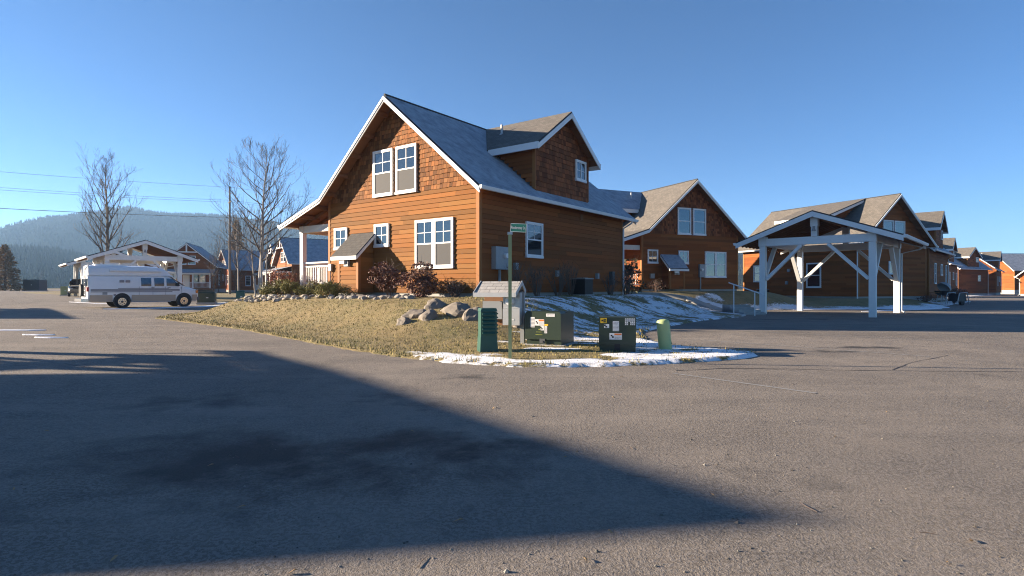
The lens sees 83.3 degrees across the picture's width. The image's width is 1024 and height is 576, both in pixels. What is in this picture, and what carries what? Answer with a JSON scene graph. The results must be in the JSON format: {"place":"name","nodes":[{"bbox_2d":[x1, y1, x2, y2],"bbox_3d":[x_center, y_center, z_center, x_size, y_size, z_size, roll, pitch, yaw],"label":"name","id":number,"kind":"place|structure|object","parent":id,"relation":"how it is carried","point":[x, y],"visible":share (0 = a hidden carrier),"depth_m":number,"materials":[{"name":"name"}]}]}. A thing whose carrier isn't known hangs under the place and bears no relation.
{"place":"outdoors","nodes":[
{"label":"outdoors","id":0,"kind":"place"},
{"bbox_2d":[2,252,72,287],"bbox_3d":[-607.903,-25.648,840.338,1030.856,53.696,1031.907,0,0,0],"label":"hill","id":1,"kind":"structure","parent":0,"point":[53,273],"depth_m":607.81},
{"bbox_2d":[0,243,92,287],"bbox_3d":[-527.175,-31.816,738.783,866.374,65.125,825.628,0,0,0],"label":"wood","id":2,"kind":"object","parent":1,"relation":"on","point":[62,256],"visible":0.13,"depth_m":630.83,"materials":[{"name":"plant"}]},
{"bbox_2d":[23,291,277,302],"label":"grass verge","id":3,"kind":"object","parent":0,"point":[224,297],"depth_m":69.51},
{"bbox_2d":[196,292,216,303],"bbox_3d":[-20.600,0.676,38.900,1.150,0.820,1.000,0,0,-20],"label":"utility box","id":4,"kind":"object","parent":3,"relation":"on","point":[207,297],"visible":0.91,"depth_m":38.50,"materials":[{"name":"metal"}]},
{"bbox_2d":[236,291,244,298],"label":"utility box","id":5,"kind":"object","parent":3,"relation":"on","point":[240,294],"visible":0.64,"depth_m":41.56,"materials":[{"name":"metal"}]},
{"bbox_2d":[0,208,327,255],"bbox_3d":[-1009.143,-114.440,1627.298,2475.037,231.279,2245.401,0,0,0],"label":"mountain","id":6,"kind":"structure","parent":0,"point":[133,223],"depth_m":1299.90,"materials":[{"name":"plant"}]},
{"bbox_2d":[0,205,327,257],"bbox_3d":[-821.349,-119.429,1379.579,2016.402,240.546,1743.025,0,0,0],"label":"wood","id":7,"kind":"object","parent":6,"relation":"on","point":[54,218],"visible":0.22,"depth_m":1309.52,"materials":[{"name":"plant"}]},
{"bbox_2d":[155,294,756,367],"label":"lawn","id":8,"kind":"structure","parent":0,"point":[653,315],"depth_m":14.95,"materials":[{"name":"plant"}]},
{"bbox_2d":[256,278,289,294],"bbox_3d":[-9.790,0.009,23.792,1.581,0.906,1.661,0,0,-41],"label":"juniper","id":9,"kind":"object","parent":8,"relation":"on","point":[268,288],"visible":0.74,"depth_m":23.45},
{"bbox_2d":[279,279,300,295],"bbox_3d":[-8.812,0.043,23.042,1.194,0.864,1.169,0,0,-40],"label":"juniper","id":10,"kind":"object","parent":8,"relation":"on","point":[286,286],"visible":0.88,"depth_m":22.81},
{"bbox_2d":[293,279,318,295],"bbox_3d":[-7.911,0.004,22.677,1.228,0.816,1.247,0,0,14],"label":"juniper","id":11,"kind":"object","parent":8,"relation":"on","point":[303,289],"visible":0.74,"depth_m":22.42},
{"bbox_2d":[309,279,354,297],"bbox_3d":[-6.554,0.058,21.055,1.524,0.780,1.726,0,0,40],"label":"juniper","id":12,"kind":"object","parent":8,"relation":"on","point":[330,287],"visible":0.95,"depth_m":20.81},
{"bbox_2d":[366,260,408,294],"bbox_3d":[-4.229,-0.378,19.720,1.329,1.439,1.318,0,0,33],"label":"maroon shrub","id":13,"kind":"object","parent":8,"relation":"on","point":[385,274],"visible":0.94,"depth_m":19.56,"materials":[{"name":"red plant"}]},
{"bbox_2d":[396,317,411,325],"bbox_3d":[-2.798,0.947,15.120,0.474,0.386,0.503,0,0,-7],"label":"boulder","id":14,"kind":"object","parent":8,"relation":"on","point":[403,320],"visible":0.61,"depth_m":15.01,"materials":[{"name":"stone"}]},
{"bbox_2d":[401,309,425,318],"bbox_3d":[-2.551,0.799,15.551,0.757,0.485,0.577,0,0,26],"label":"boulder","id":15,"kind":"object","parent":8,"relation":"on","point":[413,313],"visible":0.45,"depth_m":15.39,"materials":[{"name":"stone"}]},
{"bbox_2d":[396,254,441,297],"bbox_3d":[-2.971,-0.370,18.676,1.447,1.455,1.349,0,0,31],"label":"maroon shrub","id":16,"kind":"object","parent":8,"relation":"on","point":[425,284],"visible":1,"depth_m":18.44,"materials":[{"name":"brown plant"}]},
{"bbox_2d":[418,309,437,320],"bbox_3d":[-2.202,0.803,15.176,0.495,0.524,0.604,0,0,-22],"label":"boulder","id":17,"kind":"object","parent":8,"relation":"on","point":[428,314],"visible":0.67,"depth_m":14.98,"materials":[{"name":"stone"}]},
{"bbox_2d":[424,298,445,309],"bbox_3d":[-2.130,0.568,16.130,0.677,0.584,0.544,0,0,-2],"label":"boulder","id":18,"kind":"object","parent":8,"relation":"on","point":[435,303],"visible":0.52,"depth_m":15.97,"materials":[{"name":"stone"}]},
{"bbox_2d":[440,278,467,296],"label":"bare shrub","id":19,"kind":"object","parent":8,"relation":"on","point":[455,293],"visible":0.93,"depth_m":18.90,"materials":[{"name":"red plant"}]},
{"bbox_2d":[440,302,470,316],"bbox_3d":[-1.510,0.699,15.476,0.725,0.656,1.351,0,0,-23],"label":"boulder","id":20,"kind":"object","parent":8,"relation":"on","point":[456,309],"visible":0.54,"depth_m":15.08,"materials":[{"name":"stone"}]},
{"bbox_2d":[462,307,479,320],"bbox_3d":[-0.986,0.794,14.989,0.773,0.613,0.678,0,0,-44],"label":"boulder","id":21,"kind":"object","parent":8,"relation":"on","point":[470,314],"visible":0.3,"depth_m":14.81,"materials":[{"name":"stone"}]},
{"bbox_2d":[477,308,497,351],"bbox_3d":[-0.483,0.904,11.492,0.380,1.008,0.370,0,0,-14],"label":"louvred pedestal","id":22,"kind":"object","parent":8,"relation":"on","point":[487,341],"visible":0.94,"depth_m":11.35,"materials":[{"name":"teal plastic"}]},
{"bbox_2d":[473,281,525,343],"bbox_3d":[-0.247,0.621,12.831,1.056,1.570,0.694,0,0,20],"label":"meter stand","id":23,"kind":"object","parent":8,"relation":"on","point":[494,294],"visible":0.8,"depth_m":12.68,"materials":[{"name":"grey wood"}]},
{"bbox_2d":[507,223,526,358],"bbox_3d":[0.091,0.213,10.239,0.350,2.734,0.088,0,0,5],"label":"street sign","id":24,"kind":"object","parent":8,"relation":"on","point":[516,227],"visible":1,"depth_m":10.22,"materials":[{"name":"metal"}]},
{"bbox_2d":[506,261,534,292],"bbox_3d":[0.194,-0.340,19.287,0.932,1.392,1.067,0,0,41],"label":"bare shrub","id":25,"kind":"object","parent":8,"relation":"on","point":[515,278],"visible":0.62,"depth_m":19.31,"materials":[{"name":"red plant"}]},
{"bbox_2d":[524,264,546,295],"bbox_3d":[0.862,-0.353,20.206,0.942,1.383,0.957,0,0,27],"label":"bare shrub","id":26,"kind":"object","parent":8,"relation":"on","point":[539,277],"visible":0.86,"depth_m":20.26,"materials":[{"name":"red plant"}]},
{"bbox_2d":[522,311,577,345],"bbox_3d":[0.863,0.950,12.762,0.950,0.895,1.026,0,0,24],"label":"transformer box","id":27,"kind":"object","parent":8,"relation":"on","point":[549,328],"visible":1,"depth_m":12.38,"materials":[{"name":"metal"}]},
{"bbox_2d":[541,262,571,295],"bbox_3d":[1.671,-0.384,21.259,1.115,1.461,1.012,0,0,16],"label":"bare shrub","id":28,"kind":"object","parent":8,"relation":"on","point":[561,286],"visible":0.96,"depth_m":21.22,"materials":[{"name":"red plant"}]},
{"bbox_2d":[562,261,582,294],"bbox_3d":[2.255,-0.390,22.249,0.909,1.452,0.947,0,0,37],"label":"bare shrub","id":29,"kind":"object","parent":8,"relation":"on","point":[569,283],"visible":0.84,"depth_m":22.24,"materials":[{"name":"red plant"}]},
{"bbox_2d":[570,278,594,295],"bbox_3d":[2.776,-0.041,22.887,0.736,0.731,0.736,0,0,37],"label":"air conditioner","id":30,"kind":"object","parent":8,"relation":"on","point":[583,286],"visible":0.89,"depth_m":22.63,"materials":[{"name":"metal"}]},
{"bbox_2d":[599,316,635,351],"bbox_3d":[2.112,1.022,11.594,0.715,0.900,0.785,0,0,9],"label":"transformer box","id":31,"kind":"object","parent":8,"relation":"on","point":[616,333],"visible":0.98,"depth_m":11.25,"materials":[{"name":"green paint"}]},
{"bbox_2d":[656,319,671,349],"bbox_3d":[3.109,1.008,11.752,0.274,0.737,0.250,-5,0,-20],"label":"cable post","id":32,"kind":"object","parent":8,"relation":"on","point":[663,333],"visible":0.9,"depth_m":11.65,"materials":[{"name":"green plastic"}]},
{"bbox_2d":[0,289,1023,575],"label":"road","id":33,"kind":"structure","parent":0,"point":[100,445],"depth_m":4.55,"materials":[{"name":"asphalt"}]},
{"bbox_2d":[0,329,45,330],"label":"snow patch","id":34,"kind":"object","parent":33,"relation":"on","point":[21,329],"visible":0.92,"depth_m":16.05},
{"bbox_2d":[23,280,47,290],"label":"utility box","id":35,"kind":"object","parent":33,"relation":"on","point":[34,285],"visible":0.99,"depth_m":92.20,"materials":[{"name":"metal"}]},
{"bbox_2d":[60,286,70,295],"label":"utility box","id":36,"kind":"object","parent":33,"relation":"on","point":[63,290],"visible":0.76,"depth_m":59.69,"materials":[{"name":"metal"}]},
{"bbox_2d":[67,279,80,296],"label":"parked car","id":37,"kind":"object","parent":33,"relation":"on","point":[73,286],"visible":0.56,"depth_m":56.24,"materials":[{"name":"paint"}]},
{"bbox_2d":[74,264,198,307],"bbox_3d":[-21.329,-0.096,32.971,5.706,2.418,2.500,0,0,-45],"label":"camper van","id":38,"kind":"object","parent":33,"relation":"on","point":[116,285],"visible":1,"depth_m":31.89,"materials":[{"name":"white paint"}]},
{"bbox_2d":[109,305,218,308],"bbox_3d":[-19.008,1.096,38.271,2.592,0.118,17.660,0,0,6],"label":"snow patch","id":39,"kind":"object","parent":33,"relation":"on","point":[166,307],"visible":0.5,"depth_m":32.15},
{"bbox_2d":[208,244,228,291],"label":"brush tree","id":40,"kind":"object","parent":33,"relation":"on","point":[219,263],"visible":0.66,"depth_m":95.31,"materials":[{"name":"brown plant"}]},
{"bbox_2d":[9,352,1023,575],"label":"road grit","id":41,"kind":"object","parent":33,"relation":"on","point":[506,570],"visible":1,"depth_m":3.39,"materials":[{"name":"gravel"}]},
{"bbox_2d":[672,373,815,392],"bbox_3d":[3.100,1.295,7.925,0.075,0.001,2.101,0,0,-38],"label":"parking line","id":42,"kind":"object","parent":33,"relation":"on","point":[746,383],"visible":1,"depth_m":7.81,"materials":[{"name":"paint"}]},
{"bbox_2d":[699,368,1015,371],"bbox_3d":[8.293,1.296,8.983,11.435,0.001,0.328,0,0,2],"label":"pavement crack","id":43,"kind":"object","parent":33,"relation":"on","point":[884,370],"visible":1,"depth_m":8.94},
{"bbox_2d":[795,307,948,309],"bbox_3d":[22.826,1.278,35.951,13.158,0.093,1.724,0,0,-15],"label":"snow patch","id":44,"kind":"object","parent":33,"relation":"on","point":[865,308],"visible":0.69,"depth_m":35.58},
{"bbox_2d":[861,308,941,311],"bbox_3d":[22.986,1.303,34.106,9.053,0.042,1.177,0,0,-29],"label":"snow patch","id":45,"kind":"object","parent":33,"relation":"on","point":[903,309],"visible":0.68,"depth_m":34.37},
{"bbox_2d":[945,292,969,304],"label":"garden cart","id":46,"kind":"object","parent":33,"relation":"on","point":[960,299],"visible":0.97,"depth_m":43.04,"materials":[{"name":"black plastic"}]},
{"bbox_2d":[0,0,1023,252],"label":"sky","id":47,"kind":"structure","parent":0,"point":[772,105],"materials":[{"name":"blue"}]},
{"bbox_2d":[182,291,987,318],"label":"lawn slope","id":48,"kind":"structure","parent":0,"point":[721,298],"depth_m":35.68,"materials":[{"name":"snow"}]},
{"bbox_2d":[266,266,296,294],"bbox_3d":[-10.023,-0.363,24.863,1.392,1.404,1.380,0,0,6],"label":"russet bush","id":49,"kind":"object","parent":48,"relation":"on","point":[274,274],"visible":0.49,"depth_m":24.78,"materials":[{"name":"brown plant"}]},
{"bbox_2d":[600,273,618,294],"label":"bare shrub","id":50,"kind":"object","parent":48,"relation":"on","point":[608,289],"visible":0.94,"depth_m":24.88,"materials":[{"name":"red plant"}]},
{"bbox_2d":[617,266,635,294],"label":"bare shrub","id":51,"kind":"object","parent":48,"relation":"on","point":[628,287],"visible":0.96,"depth_m":25.83,"materials":[{"name":"red plant"}]},
{"bbox_2d":[624,249,646,293],"bbox_3d":[6.387,-0.831,31.732,2.013,2.732,1.881,0,0,15],"label":"evergreen shrub","id":52,"kind":"object","parent":48,"relation":"on","point":[629,267],"visible":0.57,"depth_m":31.59,"materials":[{"name":"brown plant"}]},
{"bbox_2d":[646,280,666,291],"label":"bare shrub","id":53,"kind":"object","parent":48,"relation":"on","point":[655,286],"visible":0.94,"depth_m":34.54,"materials":[{"name":"red plant"}]},
{"bbox_2d":[729,282,763,315],"bbox_3d":[11.164,0.580,27.645,0.132,1.750,3.136,0,0,-7],"label":"handrail","id":54,"kind":"object","parent":48,"relation":"on","point":[747,289],"visible":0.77,"depth_m":27.67,"materials":[{"name":"metal"}]},
{"bbox_2d":[738,193,938,300],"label":"cedar house","id":55,"kind":"structure","parent":48,"relation":"on","point":[835,275],"depth_m":44.05,"materials":[{"name":"wood"}]},
{"bbox_2d":[753,265,758,281],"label":"window","id":56,"kind":"structure","parent":55,"relation":"in","point":[755,268],"depth_m":49.77,"materials":[{"name":"white paint"}]},
{"bbox_2d":[806,263,821,287],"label":"window","id":57,"kind":"structure","parent":55,"relation":"in","point":[814,281],"depth_m":44.76,"materials":[{"name":"glass"}]},
{"bbox_2d":[883,220,893,230],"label":"window","id":58,"kind":"structure","parent":55,"relation":"in","point":[887,224],"depth_m":42.88,"materials":[{"name":"glass"}]},
{"bbox_2d":[888,261,892,274],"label":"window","id":59,"kind":"structure","parent":55,"relation":"in","point":[889,262],"depth_m":42.92,"materials":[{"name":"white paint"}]},
{"bbox_2d":[894,221,904,233],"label":"window","id":60,"kind":"structure","parent":55,"relation":"in","point":[899,226],"depth_m":43.42,"materials":[{"name":"glass"}]},
{"bbox_2d":[917,294,939,301],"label":"bare shrub","id":61,"kind":"object","parent":48,"relation":"on","point":[928,298],"visible":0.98,"depth_m":43.30,"materials":[{"name":"red plant"}]},
{"bbox_2d":[915,211,955,300],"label":"cedar house","id":62,"kind":"structure","parent":48,"relation":"on","point":[934,223],"depth_m":51.84,"materials":[{"name":"wood"}]},
{"bbox_2d":[934,263,936,283],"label":"window","id":63,"kind":"structure","parent":62,"relation":"in","point":[935,264],"depth_m":50.84,"materials":[{"name":"white paint"}]},
{"bbox_2d":[934,282,950,303],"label":"barbecue grill","id":64,"kind":"object","parent":48,"relation":"on","point":[944,288],"visible":0.96,"depth_m":44.68,"materials":[{"name":"metal"}]},
{"bbox_2d":[621,291,721,310],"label":"garden path","id":65,"kind":"structure","parent":0,"point":[694,301],"depth_m":32.34,"materials":[{"name":"concrete"}]},
{"bbox_2d":[738,253,742,288],"bbox_3d":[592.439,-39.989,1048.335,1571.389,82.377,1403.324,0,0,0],"label":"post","id":66,"kind":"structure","parent":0,"point":[740,260],"depth_m":804.89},
{"bbox_2d":[738,252,742,285],"bbox_3d":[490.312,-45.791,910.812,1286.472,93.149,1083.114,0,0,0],"label":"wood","id":67,"kind":"object","parent":66,"relation":"on","point":[740,282],"visible":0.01,"depth_m":711.62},
{"bbox_3d":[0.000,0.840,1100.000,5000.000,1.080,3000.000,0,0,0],"label":"ground","id":68,"kind":"structure","parent":0,"visible":0},
{"bbox_2d":[0,244,26,290],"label":"pine tree","id":69,"kind":"object","parent":68,"relation":"on","point":[9,263],"visible":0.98,"depth_m":89.93,"materials":[{"name":"green plant"}]},
{"bbox_2d":[58,251,156,295],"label":"carport","id":70,"kind":"object","parent":68,"relation":"on","point":[78,265],"visible":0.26,"depth_m":55.40,"materials":[{"name":"white paint"}]},
{"bbox_2d":[73,143,142,252],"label":"bare tree","id":71,"kind":"object","parent":68,"relation":"on","point":[107,218],"visible":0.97,"depth_m":58.85,"materials":[{"name":"brown plant"}]},
{"bbox_2d":[74,240,199,282],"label":"carport","id":72,"kind":"object","parent":68,"relation":"on","point":[158,254],"visible":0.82,"depth_m":44.60,"materials":[{"name":"white paint"}]},
{"bbox_2d":[157,242,228,291],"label":"cedar house","id":73,"kind":"structure","parent":68,"relation":"on","point":[195,275],"depth_m":91.10,"materials":[{"name":"wood"}]},
{"bbox_2d":[183,275,189,287],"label":"door","id":74,"kind":"structure","parent":73,"relation":"in","point":[186,278],"depth_m":90.70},
{"bbox_2d":[194,275,205,281],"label":"window","id":75,"kind":"structure","parent":73,"relation":"in","point":[197,278],"depth_m":91.29,"materials":[{"name":"glass"}]},
{"bbox_2d":[204,234,227,291],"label":"brush tree","id":76,"kind":"object","parent":68,"relation":"on","point":[211,274],"visible":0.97,"depth_m":88.04,"materials":[{"name":"brown plant"}]},
{"bbox_2d":[228,186,231,293],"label":"utility pole","id":77,"kind":"object","parent":68,"relation":"on","point":[229,279],"visible":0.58,"depth_m":79.92,"materials":[{"name":"brown wood"}]},
{"bbox_2d":[0,208,281,222],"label":"power line","id":78,"kind":"object","parent":77,"relation":"attached to","point":[128,214],"visible":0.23,"depth_m":73.43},
{"bbox_2d":[0,187,300,208],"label":"power line","id":79,"kind":"object","parent":77,"relation":"attached to","point":[145,196],"visible":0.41,"depth_m":74.71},
{"bbox_2d":[7,190,293,209],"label":"power line","id":80,"kind":"object","parent":77,"relation":"attached to","point":[123,197],"visible":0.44,"depth_m":72.56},
{"bbox_2d":[8,172,311,197],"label":"power line","id":81,"kind":"object","parent":77,"relation":"attached to","point":[133,181],"visible":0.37,"depth_m":73.44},
{"bbox_2d":[224,236,246,292],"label":"brush tree","id":82,"kind":"object","parent":68,"relation":"on","point":[235,274],"visible":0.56,"depth_m":90.88,"materials":[{"name":"brown plant"}]},
{"bbox_2d":[226,220,244,249],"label":"larch tree","id":83,"kind":"object","parent":68,"relation":"on","point":[235,230],"visible":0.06,"depth_m":113.78,"materials":[{"name":"brown plant"}]},
{"bbox_2d":[211,208,264,290],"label":"bare tree","id":84,"kind":"object","parent":68,"relation":"on","point":[237,268],"visible":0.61,"depth_m":51.43,"materials":[{"name":"brown plant"}]},
{"bbox_2d":[219,249,267,291],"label":"cedar house","id":85,"kind":"structure","parent":68,"relation":"on","point":[246,284],"depth_m":104.06,"materials":[{"name":"wood"}]},
{"bbox_2d":[245,276,250,285],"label":"window","id":86,"kind":"structure","parent":85,"relation":"in","point":[247,278],"depth_m":103.82,"materials":[{"name":"glass"}]},
{"bbox_2d":[236,226,265,294],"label":"bare tree","id":87,"kind":"object","parent":68,"relation":"on","point":[251,256],"visible":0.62,"depth_m":50.09,"materials":[{"name":"brown plant"}]},
{"bbox_2d":[209,135,315,294],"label":"bare tree","id":88,"kind":"object","parent":68,"relation":"on","point":[245,217],"visible":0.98,"depth_m":47.14,"materials":[{"name":"brown plant"}]},
{"bbox_2d":[250,208,278,288],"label":"bare tree","id":89,"kind":"object","parent":68,"relation":"on","point":[259,246],"visible":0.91,"depth_m":46.49,"materials":[{"name":"brown plant"}]},
{"bbox_2d":[254,244,276,291],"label":"cedar house","id":90,"kind":"structure","parent":68,"relation":"on","point":[269,262],"depth_m":92.57,"materials":[{"name":"wood"}]},
{"bbox_2d":[256,219,278,280],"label":"bare tree","id":91,"kind":"object","parent":68,"relation":"on","point":[267,246],"visible":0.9,"depth_m":46.70,"materials":[{"name":"brown plant"}]},
{"bbox_2d":[262,237,327,293],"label":"cedar house","id":92,"kind":"structure","parent":68,"relation":"on","point":[287,255],"depth_m":79.44,"materials":[{"name":"wood"}]},
{"bbox_2d":[277,93,638,296],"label":"cedar house","id":93,"kind":"structure","parent":68,"relation":"on","point":[409,184],"depth_m":21.64,"materials":[{"name":"wood"}]},
{"bbox_2d":[333,227,347,249],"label":"window","id":94,"kind":"structure","parent":93,"relation":"in","point":[340,234],"depth_m":23.19,"materials":[{"name":"white paint"}]},
{"bbox_2d":[373,223,389,247],"bbox_3d":[-4.909,-1.970,21.672,0.839,0.880,0.095,0,0,37],"label":"window","id":95,"kind":"structure","parent":93,"relation":"in","point":[381,231],"depth_m":21.65,"materials":[{"name":"white paint"}]},
{"bbox_2d":[372,148,393,197],"bbox_3d":[-4.853,-4.305,21.631,1.109,1.750,0.095,0,0,37],"label":"window","id":96,"kind":"structure","parent":93,"relation":"in","point":[383,164],"depth_m":21.61,"materials":[{"name":"white paint"}]},
{"bbox_2d":[395,143,417,194],"bbox_3d":[-3.841,-4.305,20.881,1.109,1.750,0.095,0,0,37],"label":"window","id":97,"kind":"structure","parent":93,"relation":"in","point":[406,163],"depth_m":20.87,"materials":[{"name":"white paint"}]},
{"bbox_2d":[415,217,453,268],"bbox_3d":[-2.723,-1.540,20.051,1.854,1.740,0.095,0,0,37],"label":"window","id":98,"kind":"structure","parent":93,"relation":"in","point":[434,238],"depth_m":19.98,"materials":[{"name":"white paint"}]},
{"bbox_2d":[525,221,543,258],"bbox_3d":[0.836,-1.770,21.388,0.095,1.320,1.124,0,0,37],"label":"window","id":99,"kind":"structure","parent":93,"relation":"in","point":[534,232],"depth_m":21.35,"materials":[{"name":"glass"}]},
{"bbox_2d":[575,159,586,183],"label":"window","id":100,"kind":"structure","parent":93,"relation":"in","point":[580,166],"depth_m":24.09,"materials":[{"name":"white paint"}]},
{"bbox_2d":[599,178,746,290],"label":"cedar house","id":101,"kind":"structure","parent":68,"relation":"on","point":[684,236],"depth_m":37.51,"materials":[{"name":"wood"}]},
{"bbox_2d":[647,249,658,263],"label":"window","id":102,"kind":"structure","parent":101,"relation":"in","point":[652,255],"depth_m":36.10,"materials":[{"name":"white paint"}]},
{"bbox_2d":[678,250,688,263],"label":"window","id":103,"kind":"structure","parent":101,"relation":"in","point":[684,255],"depth_m":37.19,"materials":[{"name":"glass"}]},
{"bbox_2d":[677,207,691,234],"bbox_3d":[11.126,-4.305,37.176,1.109,1.750,0.095,0,0,-25],"label":"window","id":104,"kind":"structure","parent":101,"relation":"in","point":[683,214],"depth_m":37.15,"materials":[{"name":"glass"}]},
{"bbox_2d":[693,208,706,235],"bbox_3d":[12.269,-4.305,37.697,1.109,1.750,0.095,0,0,-25],"label":"window","id":105,"kind":"structure","parent":101,"relation":"in","point":[699,215],"depth_m":37.71,"materials":[{"name":"glass"}]},
{"bbox_2d":[704,251,726,277],"bbox_3d":[13.535,-1.540,38.279,1.854,1.740,0.095,0,0,-25],"label":"window","id":106,"kind":"structure","parent":101,"relation":"in","point":[715,262],"depth_m":38.24,"materials":[{"name":"glass"}]},
{"bbox_2d":[722,305,765,314],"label":"steps","id":107,"kind":"structure","parent":68,"relation":"on","point":[745,309],"depth_m":28.95,"materials":[{"name":"concrete"}]},
{"bbox_2d":[733,210,928,317],"bbox_3d":[16.334,-0.990,29.434,7.360,5.280,7.120,0,0,42],"label":"carport","id":108,"kind":"object","parent":68,"relation":"on","point":[793,236],"visible":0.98,"depth_m":28.56,"materials":[{"name":"white paint"}]},
{"bbox_2d":[943,238,961,288],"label":"cedar house","id":109,"kind":"structure","parent":68,"relation":"on","point":[949,244],"depth_m":80.16,"materials":[{"name":"wood"}]},
{"bbox_2d":[954,247,991,294],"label":"cedar house","id":110,"kind":"structure","parent":68,"relation":"on","point":[973,275],"depth_m":99.10,"materials":[{"name":"wood"}]},
{"bbox_2d":[979,251,1004,294],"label":"cedar house","id":111,"kind":"structure","parent":68,"relation":"on","point":[992,260],"depth_m":108.76,"materials":[{"name":"wood"}]},
{"bbox_2d":[1000,253,1023,293],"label":"cedar house","id":112,"kind":"structure","parent":68,"relation":"on","point":[1012,265],"depth_m":121.62,"materials":[{"name":"wood"}]},
{"bbox_2d":[1014,270,1023,295],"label":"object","id":113,"kind":"structure","parent":68,"relation":"on","point":[1021,283],"depth_m":94.61,"materials":[{"name":"wood"}]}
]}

